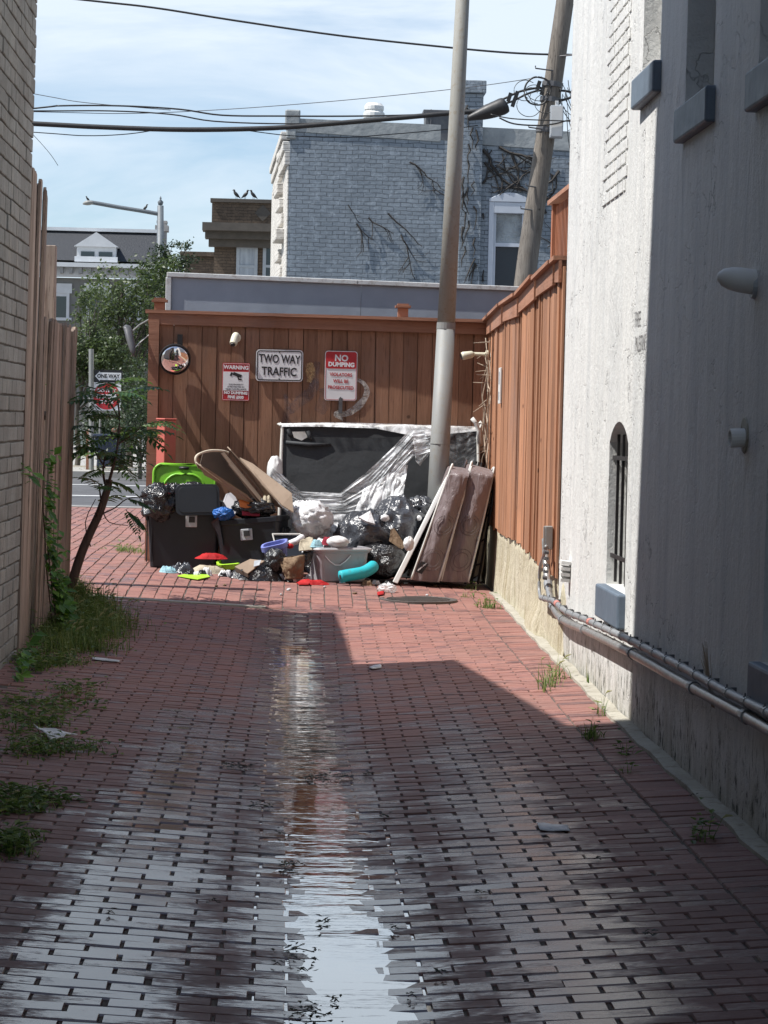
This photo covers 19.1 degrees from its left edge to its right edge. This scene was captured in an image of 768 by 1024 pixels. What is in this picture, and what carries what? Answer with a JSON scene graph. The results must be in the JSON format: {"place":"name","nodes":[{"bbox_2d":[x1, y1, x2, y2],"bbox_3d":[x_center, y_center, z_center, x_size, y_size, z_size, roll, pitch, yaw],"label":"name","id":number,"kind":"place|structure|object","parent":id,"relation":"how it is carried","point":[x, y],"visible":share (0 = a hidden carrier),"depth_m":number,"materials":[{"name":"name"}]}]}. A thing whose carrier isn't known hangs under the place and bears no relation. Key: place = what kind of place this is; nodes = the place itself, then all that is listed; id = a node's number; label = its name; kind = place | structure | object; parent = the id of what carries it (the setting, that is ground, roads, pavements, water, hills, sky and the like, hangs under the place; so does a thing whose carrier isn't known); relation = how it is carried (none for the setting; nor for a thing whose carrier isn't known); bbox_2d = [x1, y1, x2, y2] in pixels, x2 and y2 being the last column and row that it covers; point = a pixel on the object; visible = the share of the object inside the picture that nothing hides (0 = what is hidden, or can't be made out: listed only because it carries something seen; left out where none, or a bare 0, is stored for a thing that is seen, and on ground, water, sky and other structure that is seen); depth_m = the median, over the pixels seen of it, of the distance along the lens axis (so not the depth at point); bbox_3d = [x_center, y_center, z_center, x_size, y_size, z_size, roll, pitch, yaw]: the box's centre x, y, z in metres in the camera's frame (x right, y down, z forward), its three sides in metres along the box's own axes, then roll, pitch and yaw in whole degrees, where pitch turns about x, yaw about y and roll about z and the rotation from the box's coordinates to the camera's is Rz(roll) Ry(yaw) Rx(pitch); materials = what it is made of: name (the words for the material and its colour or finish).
{"place":"outdoors","nodes":[
{"label":"outdoors","id":0,"kind":"place"},
{"bbox_2d":[72,477,145,506],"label":"side street","id":1,"kind":"structure","parent":0,"point":[84,490],"depth_m":39.37,"materials":[{"name":"asphalt"}]},
{"bbox_2d":[73,467,145,477],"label":"sidewalk","id":2,"kind":"structure","parent":0,"point":[77,472],"depth_m":48.41,"materials":[{"name":"concrete"}]},
{"bbox_2d":[89,349,101,469],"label":"sign post","id":3,"kind":"object","parent":2,"relation":"on","point":[91,384],"visible":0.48,"depth_m":49.66,"materials":[{"name":"metal"}]},
{"bbox_2d":[94,382,120,410],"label":"do not enter sign","id":4,"kind":"object","parent":3,"relation":"attached to","point":[104,407],"visible":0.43,"depth_m":49.71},
{"bbox_2d":[94,370,122,382],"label":"one way sign","id":5,"kind":"object","parent":3,"relation":"attached to","point":[109,376],"visible":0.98,"depth_m":49.70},
{"bbox_2d":[74,409,130,468],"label":"shrub","id":6,"kind":"object","parent":2,"relation":"on","point":[107,425],"visible":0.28,"depth_m":50.97,"materials":[{"name":"green plant"}]},
{"bbox_2d":[73,450,145,466],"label":"road","id":7,"kind":"structure","parent":0,"point":[83,462],"depth_m":63.05,"materials":[{"name":"asphalt"}]},
{"bbox_2d":[70,284,147,465],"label":"street tree","id":8,"kind":"object","parent":7,"relation":"on","point":[106,352],"visible":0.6,"depth_m":53.44,"materials":[{"name":"green plant"}]},
{"bbox_2d":[83,196,163,297],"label":"street lamp","id":9,"kind":"object","parent":7,"relation":"on","point":[159,213],"visible":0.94,"depth_m":61.44,"materials":[{"name":"metal"}]},
{"bbox_2d":[66,252,187,466],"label":"street tree","id":10,"kind":"object","parent":7,"relation":"on","point":[119,292],"visible":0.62,"depth_m":55.49,"materials":[{"name":"green plant"}]},
{"bbox_2d":[116,236,203,426],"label":"street tree","id":11,"kind":"object","parent":7,"relation":"on","point":[161,248],"visible":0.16,"depth_m":57.49,"materials":[{"name":"green plant"}]},
{"bbox_2d":[152,463,215,484],"bbox_3d":[-1.896,-0.072,21.567,0.604,0.783,0.124,1,2,-1],"label":"green lid","id":12,"kind":"object","parent":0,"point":[179,473],"visible":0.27,"depth_m":21.57,"materials":[{"name":"plastic"}]},
{"bbox_2d":[40,507,505,611],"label":"cross alley paving","id":13,"kind":"structure","parent":0,"point":[106,533],"depth_m":19.84,"materials":[{"name":"brick"}]},
{"bbox_2d":[156,418,176,464],"bbox_3d":[-2.091,-0.205,21.768,0.150,1.380,0.150,-1,3,-41],"label":"red bollard","id":14,"kind":"object","parent":13,"relation":"on","point":[170,441],"visible":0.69,"depth_m":21.70,"materials":[{"name":"metal"}]},
{"bbox_2d":[90,594,265,608],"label":"threshold kerb","id":15,"kind":"structure","parent":13,"relation":"on","point":[210,603],"depth_m":18.55,"materials":[{"name":"concrete"}]},
{"bbox_2d":[146,500,223,567],"bbox_3d":[-1.864,0.204,21.244,0.736,0.625,0.503,1,2,-3],"label":"black tote","id":16,"kind":"object","parent":13,"relation":"on","point":[175,538],"visible":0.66,"depth_m":21.03,"materials":[{"name":"plastic"}]},
{"bbox_2d":[139,482,175,522],"bbox_3d":[-2.082,-0.078,21.092,0.397,0.405,0.458,1,2,-3],"label":"bin bag","id":17,"kind":"object","parent":16,"relation":"in","point":[161,502],"visible":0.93,"depth_m":20.93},
{"bbox_2d":[175,484,219,515],"bbox_3d":[-1.716,-0.111,20.968,0.411,0.297,0.069,1,2,-6],"label":"tote lid","id":18,"kind":"object","parent":16,"relation":"attached to","point":[197,499],"visible":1,"depth_m":20.95,"materials":[{"name":"black plastic"}]},
{"bbox_2d":[217,515,290,572],"bbox_3d":[-1.219,0.305,21.142,0.673,0.567,0.469,2,2,10],"label":"black tote","id":19,"kind":"object","parent":13,"relation":"on","point":[244,539],"visible":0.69,"depth_m":20.94,"materials":[{"name":"plastic"}]},
{"bbox_2d":[231,497,276,518],"bbox_3d":[-1.204,-0.031,21.084,0.429,0.215,0.353,1,2,-3],"label":"bin bag","id":20,"kind":"object","parent":19,"relation":"in","point":[263,508],"visible":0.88,"depth_m":20.97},
{"bbox_2d":[194,449,262,501],"bbox_3d":[-1.410,-0.311,20.974,0.834,0.528,0.330,0,3,-27],"label":"cardboard box","id":21,"kind":"object","parent":20,"relation":"on","point":[219,466],"visible":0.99,"depth_m":20.97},
{"bbox_2d":[227,447,281,508],"bbox_3d":[-1.196,-0.318,21.058,0.523,0.565,0.070,1,2,-3],"label":"cardboard sheet","id":22,"kind":"object","parent":20,"relation":"on","point":[253,478],"visible":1,"depth_m":21.07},
{"bbox_2d":[240,458,293,512],"bbox_3d":[-1.094,-0.250,21.078,0.719,0.491,0.122,3,3,41],"label":"cardboard sheet","id":23,"kind":"object","parent":19,"relation":"on","point":[280,494],"visible":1,"depth_m":21.02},
{"bbox_2d":[272,533,301,556],"bbox_3d":[-0.878,0.315,20.767,0.274,0.239,0.180,1,2,-17],"label":"picture frame","id":24,"kind":"object","parent":19,"relation":"on","point":[294,551],"visible":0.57,"depth_m":20.79,"materials":[{"name":"white plastic"}]},
{"bbox_2d":[229,565,282,581],"bbox_3d":[-1.139,0.533,20.331,0.449,0.155,0.326,0,3,-24],"label":"black bag","id":25,"kind":"object","parent":13,"relation":"on","point":[261,573],"visible":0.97,"depth_m":20.23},
{"bbox_2d":[235,559,264,577],"bbox_3d":[-1.181,0.500,20.250,0.253,0.154,0.164,-1,3,-45],"label":"carton","id":26,"kind":"object","parent":25,"relation":"on","point":[246,568],"visible":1,"depth_m":20.22,"materials":[{"name":"cardboard"}]},
{"bbox_2d":[263,548,285,572],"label":"black bag","id":27,"kind":"object","parent":25,"relation":"on","point":[273,558],"visible":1,"depth_m":20.29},
{"bbox_2d":[279,555,304,579],"bbox_3d":[-0.842,0.487,20.371,0.247,0.218,0.238,0,3,-25],"label":"paper bag","id":28,"kind":"object","parent":13,"relation":"on","point":[292,567],"visible":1,"depth_m":20.28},
{"bbox_2d":[308,545,371,581],"bbox_3d":[-0.429,0.470,20.668,0.556,0.315,0.416,0,2,-23],"label":"cloudy bin","id":29,"kind":"object","parent":13,"relation":"on","point":[327,564],"visible":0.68,"depth_m":20.49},
{"bbox_2d":[338,561,378,582],"bbox_3d":[-0.224,0.536,20.408,0.439,0.187,0.150,-1,3,-42],"label":"turquoise roll","id":30,"kind":"object","parent":13,"relation":"on","point":[370,568],"visible":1,"depth_m":20.33,"materials":[{"name":"plastic"}]},
{"bbox_2d":[333,508,390,547],"bbox_3d":[-0.164,0.253,21.134,0.642,0.589,0.640,1,2,-3],"label":"bin bag","id":31,"kind":"object","parent":13,"relation":"on","point":[354,529],"visible":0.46,"depth_m":20.88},
{"bbox_2d":[316,515,341,538],"bbox_3d":[-0.477,0.193,21.191,0.639,0.388,0.269,1,2,-3],"label":"plastic film","id":32,"kind":"object","parent":31,"relation":"on","point":[324,534],"visible":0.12,"depth_m":21.18,"materials":[{"name":"white"}]},
{"bbox_2d":[291,500,333,537],"bbox_3d":[-0.662,0.065,21.060,0.399,0.353,0.439,1,2,-3],"label":"white bag","id":33,"kind":"object","parent":32,"relation":"on","point":[312,518],"visible":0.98,"depth_m":20.92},
{"bbox_2d":[355,465,407,510],"bbox_3d":[-0.085,-0.062,21.303,0.619,0.761,0.300,1,2,-3],"label":"plastic film","id":34,"kind":"object","parent":31,"relation":"on","point":[378,497],"visible":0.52,"depth_m":21.36,"materials":[{"name":"white"}]},
{"bbox_2d":[277,421,481,581],"bbox_3d":[-0.046,-0.124,21.812,1.986,1.544,0.373,1,2,-3],"label":"box spring","id":35,"kind":"object","parent":13,"relation":"on","point":[318,458],"visible":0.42,"depth_m":21.81,"materials":[{"name":"black fabric"}]},
{"bbox_2d":[272,431,429,516],"bbox_3d":[-0.300,-0.385,21.425,1.520,0.878,0.171,1,2,-3],"label":"plastic film","id":36,"kind":"object","parent":35,"relation":"on","point":[335,502],"visible":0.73,"depth_m":21.45,"materials":[{"name":"white"}]},
{"bbox_2d":[282,422,475,435],"bbox_3d":[-0.035,-0.788,21.821,1.893,0.122,0.050,1,2,-3],"label":"plastic film","id":37,"kind":"object","parent":35,"relation":"on","point":[406,429],"visible":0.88,"depth_m":21.83,"materials":[{"name":"white"}]},
{"bbox_2d":[364,541,409,579],"bbox_3d":[-0.027,0.439,20.906,0.520,0.366,0.476,1,2,-3],"label":"bin bag","id":38,"kind":"object","parent":13,"relation":"on","point":[388,558],"visible":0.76,"depth_m":20.73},
{"bbox_2d":[375,494,426,568],"bbox_3d":[0.136,0.182,21.205,0.562,0.712,0.621,1,2,-3],"label":"bin bag","id":39,"kind":"object","parent":13,"relation":"on","point":[401,512],"visible":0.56,"depth_m":20.99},
{"bbox_2d":[379,596,456,604],"bbox_3d":[0.291,0.750,19.400,0.670,0.027,0.670,1,2,-3],"label":"manhole cover","id":40,"kind":"object","parent":13,"relation":"on","point":[422,600],"visible":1,"depth_m":19.27,"materials":[{"name":"metal"}]},
{"bbox_2d":[393,477,445,582],"bbox_3d":[0.353,0.141,21.011,0.917,0.989,0.371,-1,3,-38],"label":"leaning slat","id":41,"kind":"object","parent":13,"relation":"on","point":[397,577],"visible":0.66,"depth_m":20.77,"materials":[{"name":"white paint"}]},
{"bbox_2d":[407,463,471,581],"bbox_3d":[0.507,0.091,21.039,0.551,1.095,0.854,1,2,-3],"label":"mattress","id":42,"kind":"object","parent":13,"relation":"on","point":[428,564],"visible":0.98,"depth_m":20.66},
{"bbox_2d":[418,0,468,583],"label":"street pole","id":43,"kind":"object","parent":13,"relation":"on","point":[441,411],"visible":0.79,"depth_m":21.24,"materials":[{"name":"metal"}]},
{"bbox_2d":[440,460,494,582],"bbox_3d":[0.748,0.080,21.089,0.490,1.119,0.854,1,2,-3],"label":"mattress","id":44,"kind":"object","parent":13,"relation":"on","point":[459,563],"visible":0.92,"depth_m":20.71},
{"bbox_2d":[464,461,492,583],"bbox_3d":[0.826,0.090,21.330,0.385,1.122,0.725,1,2,-3],"label":"bed frame","id":45,"kind":"object","parent":13,"relation":"on","point":[478,563],"visible":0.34,"depth_m":21.01,"materials":[{"name":"wood"}]},
{"bbox_2d":[31,0,572,279],"label":"sky","id":46,"kind":"structure","parent":0,"point":[89,52],"materials":[{"name":"blue"}]},
{"bbox_2d":[0,597,767,1023],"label":"alley paving","id":47,"kind":"structure","parent":0,"point":[734,975],"depth_m":8.65,"materials":[{"name":"brick"}]},
{"bbox_2d":[0,812,49,860],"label":"weed patch","id":48,"kind":"object","parent":47,"relation":"on","point":[7,838],"visible":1,"depth_m":8.33,"materials":[{"name":"green plant"}]},
{"bbox_2d":[11,631,46,681],"bbox_3d":[-2.167,1.059,13.920,0.182,0.554,1.560,1,2,-6],"label":"climbing vine","id":49,"kind":"object","parent":47,"relation":"on","point":[23,662],"visible":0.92,"depth_m":13.79,"materials":[{"name":"green plant"}]},
{"bbox_2d":[14,167,47,651],"bbox_3d":[-2.407,-0.678,15.454,0.154,3.168,1.641,1,2,-5],"label":"tall board fence","id":50,"kind":"object","parent":47,"relation":"on","point":[31,425],"visible":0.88,"depth_m":15.21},
{"bbox_2d":[0,778,91,818],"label":"weed patch","id":51,"kind":"object","parent":47,"relation":"on","point":[26,795],"visible":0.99,"depth_m":9.32,"materials":[{"name":"green plant"}]},
{"bbox_2d":[3,642,100,672],"bbox_3d":[-2.107,0.907,14.269,0.632,0.147,1.082,1,2,-3],"label":"weed patch","id":52,"kind":"object","parent":47,"relation":"on","point":[53,660],"visible":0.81,"depth_m":14.33,"materials":[{"name":"green plant"}]},
{"bbox_2d":[34,317,77,627],"bbox_3d":[-2.511,-0.321,17.371,0.155,2.260,2.092,1,2,-1],"label":"board fence","id":53,"kind":"object","parent":47,"relation":"on","point":[57,415],"visible":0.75,"depth_m":17.18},
{"bbox_2d":[7,675,109,716],"bbox_3d":[-1.829,1.009,12.736,0.618,0.105,1.617,1,2,-3],"label":"weed patch","id":54,"kind":"object","parent":47,"relation":"on","point":[76,691],"visible":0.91,"depth_m":12.58,"materials":[{"name":"green plant"}]},
{"bbox_2d":[42,446,78,636],"bbox_3d":[-2.260,0.233,16.065,0.285,1.388,0.801,0,2,-18],"label":"climbing vine","id":55,"kind":"object","parent":47,"relation":"on","point":[61,602],"visible":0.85,"depth_m":16.09,"materials":[{"name":"green plant"}]},
{"bbox_2d":[0,686,123,764],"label":"weed patch","id":56,"kind":"object","parent":47,"relation":"on","point":[42,746],"visible":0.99,"depth_m":11.04,"materials":[{"name":"green plant"}]},
{"bbox_2d":[26,573,166,657],"bbox_3d":[-2.195,0.723,16.631,1.178,0.362,4.065,1,2,-3],"label":"grass clump","id":57,"kind":"object","parent":47,"relation":"on","point":[94,613],"visible":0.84,"depth_m":16.16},
{"bbox_2d":[252,644,433,1023],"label":"puddle water","id":58,"kind":"structure","parent":47,"relation":"on","point":[346,965],"depth_m":8.34,"materials":[{"name":"clear liquid"}]},
{"bbox_2d":[0,510,767,1023],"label":"ground","id":59,"kind":"structure","parent":0,"point":[220,958],"depth_m":8.83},
{"bbox_2d":[0,0,36,669],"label":"brick building","id":60,"kind":"structure","parent":59,"relation":"on","point":[18,39],"depth_m":13.86,"materials":[{"name":"brick"}]},
{"bbox_2d":[41,245,56,505],"bbox_3d":[-2.813,-0.717,19.080,0.090,3.016,0.120,1,2,-3],"label":"fence post","id":61,"kind":"object","parent":59,"relation":"on","point":[50,284],"visible":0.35,"depth_m":18.98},
{"bbox_2d":[37,221,168,429],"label":"mansard house","id":62,"kind":"structure","parent":59,"relation":"on","point":[79,250],"depth_m":94.31,"materials":[{"name":"stone"}]},
{"bbox_2d":[56,283,71,320],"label":"window","id":63,"kind":"structure","parent":62,"relation":"in","point":[63,290],"depth_m":94.20,"materials":[{"name":"white glass"}]},
{"bbox_2d":[45,377,183,588],"bbox_3d":[-2.183,-0.222,18.267,1.199,1.733,1.067,1,2,-3],"label":"sapling","id":64,"kind":"object","parent":59,"relation":"on","point":[126,434],"visible":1,"depth_m":18.17,"materials":[{"name":"green plant"}]},
{"bbox_2d":[96,357,147,479],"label":"shrub","id":65,"kind":"object","parent":59,"relation":"on","point":[139,418],"visible":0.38,"depth_m":46.68,"materials":[{"name":"green plant"}]},
{"bbox_2d":[180,251,213,273],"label":"brick building","id":66,"kind":"structure","parent":59,"relation":"on","point":[205,265],"depth_m":84.47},
{"bbox_2d":[202,198,288,275],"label":"brown brick building","id":67,"kind":"structure","parent":59,"relation":"on","point":[237,233],"depth_m":69.50,"materials":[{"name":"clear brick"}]},
{"bbox_2d":[236,247,257,275],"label":"window","id":68,"kind":"structure","parent":67,"relation":"in","point":[246,258],"depth_m":69.59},
{"bbox_2d":[145,298,487,579],"bbox_3d":[-0.603,-0.586,22.035,3.436,2.894,0.340,1,2,-3],"label":"back fence","id":69,"kind":"object","parent":59,"relation":"on","point":[395,364],"visible":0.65,"depth_m":21.94,"materials":[{"name":"brown wood"}]},
{"bbox_2d":[159,334,190,374],"bbox_3d":[-1.998,-1.506,21.786,0.305,0.393,0.153,1,2,-3],"label":"convex mirror","id":70,"kind":"object","parent":69,"relation":"attached to","point":[174,359],"visible":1,"depth_m":21.74,"materials":[{"name":"silver metal"}]},
{"bbox_2d":[222,363,249,400],"bbox_3d":[-1.423,-1.251,21.896,0.264,0.362,0.010,1,2,-3],"label":"warning sign","id":71,"kind":"object","parent":69,"relation":"attached to","point":[235,381],"visible":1,"depth_m":21.89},
{"bbox_2d":[256,349,302,381],"bbox_3d":[-1.006,-1.408,21.908,0.453,0.305,0.011,1,2,-3],"label":"two way sign","id":72,"kind":"object","parent":69,"relation":"attached to","point":[280,365],"visible":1,"depth_m":21.91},
{"bbox_2d":[324,351,357,413],"bbox_3d":[-0.417,-1.250,21.949,0.313,0.602,0.030,1,2,-3],"label":"no dumping sign","id":73,"kind":"object","parent":69,"relation":"attached to","point":[340,385],"visible":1,"depth_m":21.94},
{"bbox_2d":[165,272,518,326],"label":"garage","id":74,"kind":"structure","parent":59,"relation":"on","point":[236,293],"depth_m":23.22,"materials":[{"name":"grey metal"}]},
{"bbox_2d":[269,80,569,285],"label":"blue brick house","id":75,"kind":"structure","parent":59,"relation":"on","point":[320,185],"depth_m":44.84,"materials":[{"name":"paint"}]},
{"bbox_2d":[422,109,448,140],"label":"chimney","id":76,"kind":"object","parent":75,"relation":"on","point":[443,121],"visible":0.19,"depth_m":47.01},
{"bbox_2d":[348,146,568,281],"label":"bare ivy","id":77,"kind":"object","parent":75,"relation":"attached to","point":[512,185],"visible":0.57,"depth_m":44.86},
{"bbox_2d":[461,105,478,284],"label":"bare ivy","id":78,"kind":"object","parent":75,"relation":"attached to","point":[463,228],"visible":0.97,"depth_m":44.77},
{"bbox_2d":[487,192,525,285],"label":"window","id":79,"kind":"structure","parent":75,"relation":"in","point":[506,216],"depth_m":45.03,"materials":[{"name":"paint"}]},
{"bbox_2d":[482,525,565,656],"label":"retaining wall","id":80,"kind":"structure","parent":59,"relation":"on","point":[510,572],"depth_m":18.14,"materials":[{"name":"beige concrete"}]},
{"bbox_2d":[482,255,566,578],"bbox_3d":[1.173,-0.805,18.818,0.301,2.306,6.574,1,2,-2],"label":"side fence","id":81,"kind":"object","parent":80,"relation":"on","point":[525,326],"visible":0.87,"depth_m":17.60,"materials":[{"name":"red wood"}]},
{"bbox_2d":[473,338,491,468],"bbox_3d":[0.916,-0.945,21.510,0.159,1.417,0.925,1,2,-3],"label":"dried vine","id":82,"kind":"object","parent":81,"relation":"attached to","point":[484,446],"visible":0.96,"depth_m":21.43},
{"bbox_2d":[538,526,552,599],"bbox_3d":[1.122,0.362,15.910,0.074,0.535,0.550,1,2,-3],"label":"cable riser","id":83,"kind":"object","parent":81,"relation":"attached to","point":[547,537],"visible":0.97,"depth_m":15.78,"materials":[{"name":"metal"}]},
{"bbox_2d":[514,0,573,285],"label":"utility pole","id":84,"kind":"object","parent":59,"relation":"on","point":[532,226],"visible":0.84,"depth_m":35.82,"materials":[{"name":"brown wood"}]},
{"bbox_2d":[32,109,477,131],"bbox_3d":[-3.717,-6.210,35.644,10.591,0.499,0.084,1,2,-3],"label":"thick cable","id":85,"kind":"object","parent":84,"relation":"attached to","point":[244,128],"visible":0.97,"depth_m":35.69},
{"bbox_2d":[467,98,508,120],"bbox_3d":[1.638,-6.322,35.780,0.671,0.376,0.270,1,2,-3],"label":"splice case","id":86,"kind":"object","parent":85,"relation":"hanging from","point":[499,107],"visible":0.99,"depth_m":35.70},
{"bbox_2d":[34,110,315,123],"bbox_3d":[-3.730,-6.269,35.641,10.562,0.301,0.024,1,2,-3],"label":"cable","id":87,"kind":"object","parent":86,"relation":"attached to","point":[159,113],"visible":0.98,"depth_m":35.64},
{"bbox_2d":[32,105,408,116],"bbox_3d":[-3.734,-6.125,35.647,10.562,0.647,0.028,1,2,-3],"label":"cable","id":88,"kind":"object","parent":86,"relation":"attached to","point":[226,115],"visible":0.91,"depth_m":35.70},
{"bbox_2d":[51,76,541,113],"bbox_3d":[-3.259,-6.572,35.649,11.492,0.814,0.012,1,2,-3],"label":"faint wire","id":89,"kind":"object","parent":84,"relation":"attached to","point":[280,105],"visible":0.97,"depth_m":35.73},
{"bbox_2d":[80,0,547,54],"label":"top cable","id":90,"kind":"object","parent":84,"relation":"attached to","point":[281,27],"visible":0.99,"depth_m":35.69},
{"bbox_2d":[514,79,570,147],"bbox_3d":[2.570,-6.102,35.682,1.108,1.363,0.110,1,2,-3],"label":"wire tangle","id":91,"kind":"object","parent":84,"relation":"hanging from","point":[566,96],"visible":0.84,"depth_m":35.66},
{"bbox_2d":[547,184,568,271],"bbox_3d":[2.940,-1.222,21.641,2.290,3.870,5.062,1,2,-3],"label":"fence","id":92,"kind":"object","parent":59,"relation":"on","point":[558,201],"visible":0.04,"depth_m":23.48,"materials":[{"name":"brown wood"}]},
{"bbox_2d":[482,612,767,931],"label":"paving border","id":93,"kind":"object","parent":59,"relation":"on","point":[737,870],"visible":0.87,"depth_m":9.90,"materials":[{"name":"brick"}]},
{"bbox_2d":[533,654,579,692],"bbox_3d":[1.028,0.952,13.755,0.382,0.211,0.861,1,2,-3],"label":"weed patch","id":94,"kind":"object","parent":93,"relation":"on","point":[552,681],"visible":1,"depth_m":13.68,"materials":[{"name":"green plant"}]},
{"bbox_2d":[690,797,732,843],"bbox_3d":[1.215,1.186,8.747,0.174,0.156,0.183,4,3,45],"label":"weed patch","id":95,"kind":"object","parent":93,"relation":"on","point":[701,832],"visible":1,"depth_m":8.75,"materials":[{"name":"green plant"}]},
{"bbox_2d":[489,592,767,865],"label":"wall footing","id":96,"kind":"object","parent":59,"relation":"on","point":[745,834],"depth_m":10.73,"materials":[{"name":"concrete"}]},
{"bbox_2d":[559,0,767,843],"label":"rendered building","id":97,"kind":"structure","parent":59,"relation":"on","point":[664,521],"depth_m":10.88,"materials":[{"name":"paint"}]},
{"bbox_2d":[595,434,627,629],"bbox_3d":[1.358,0.059,12.683,0.225,1.122,0.869,1,2,-3],"label":"window","id":98,"kind":"structure","parent":97,"relation":"in","point":[609,602],"depth_m":12.76,"materials":[{"name":"white paint"}]},
{"bbox_2d":[631,60,661,109],"bbox_3d":[1.467,-3.416,11.675,0.233,2.610,0.706,1,2,-3],"label":"window","id":99,"kind":"structure","parent":97,"relation":"in","point":[646,85],"depth_m":11.58,"materials":[{"name":"white paint"}]},
{"bbox_2d":[538,594,767,718],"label":"grey conduit","id":100,"kind":"object","parent":97,"relation":"attached to","point":[731,693],"visible":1,"depth_m":10.38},
{"bbox_2d":[542,538,767,735],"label":"steel conduit","id":101,"kind":"object","parent":97,"relation":"attached to","point":[745,716],"visible":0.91,"depth_m":10.56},
{"bbox_2d":[673,1,715,143],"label":"window","id":102,"kind":"structure","parent":97,"relation":"in","point":[697,113],"depth_m":10.19,"materials":[{"name":"white paint"}]},
{"bbox_2d":[717,267,757,298],"bbox_3d":[1.403,-0.903,8.984,0.176,0.126,0.111,1,2,-3],"label":"wall floodlight","id":103,"kind":"object","parent":97,"relation":"attached to","point":[740,280],"depth_m":8.95,"materials":[{"name":"white paint"}]},
{"bbox_2d":[727,416,748,453],"bbox_3d":[1.413,-0.308,9.118,0.068,0.150,0.146,1,2,-3],"label":"vent stub","id":104,"kind":"object","parent":97,"relation":"attached to","point":[738,437],"visible":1,"depth_m":9.08,"materials":[{"name":"white paint"}]},
{"bbox_2d":[744,57,767,112],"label":"window","id":105,"kind":"structure","parent":97,"relation":"in","point":[756,79],"depth_m":8.82,"materials":[{"name":"white paint"}]},
{"bbox_2d":[747,661,767,720],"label":"window sill","id":106,"kind":"structure","parent":97,"relation":"in","point":[757,678],"depth_m":8.57,"materials":[{"name":"white paint"}]},
{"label":"grass verge soil","id":107,"kind":"structure","parent":0,"visible":0},
{"bbox_2d":[95,347,147,467],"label":"shrub","id":108,"kind":"object","parent":107,"relation":"on","point":[125,386],"visible":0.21,"depth_m":52.62,"materials":[{"name":"green plant"}]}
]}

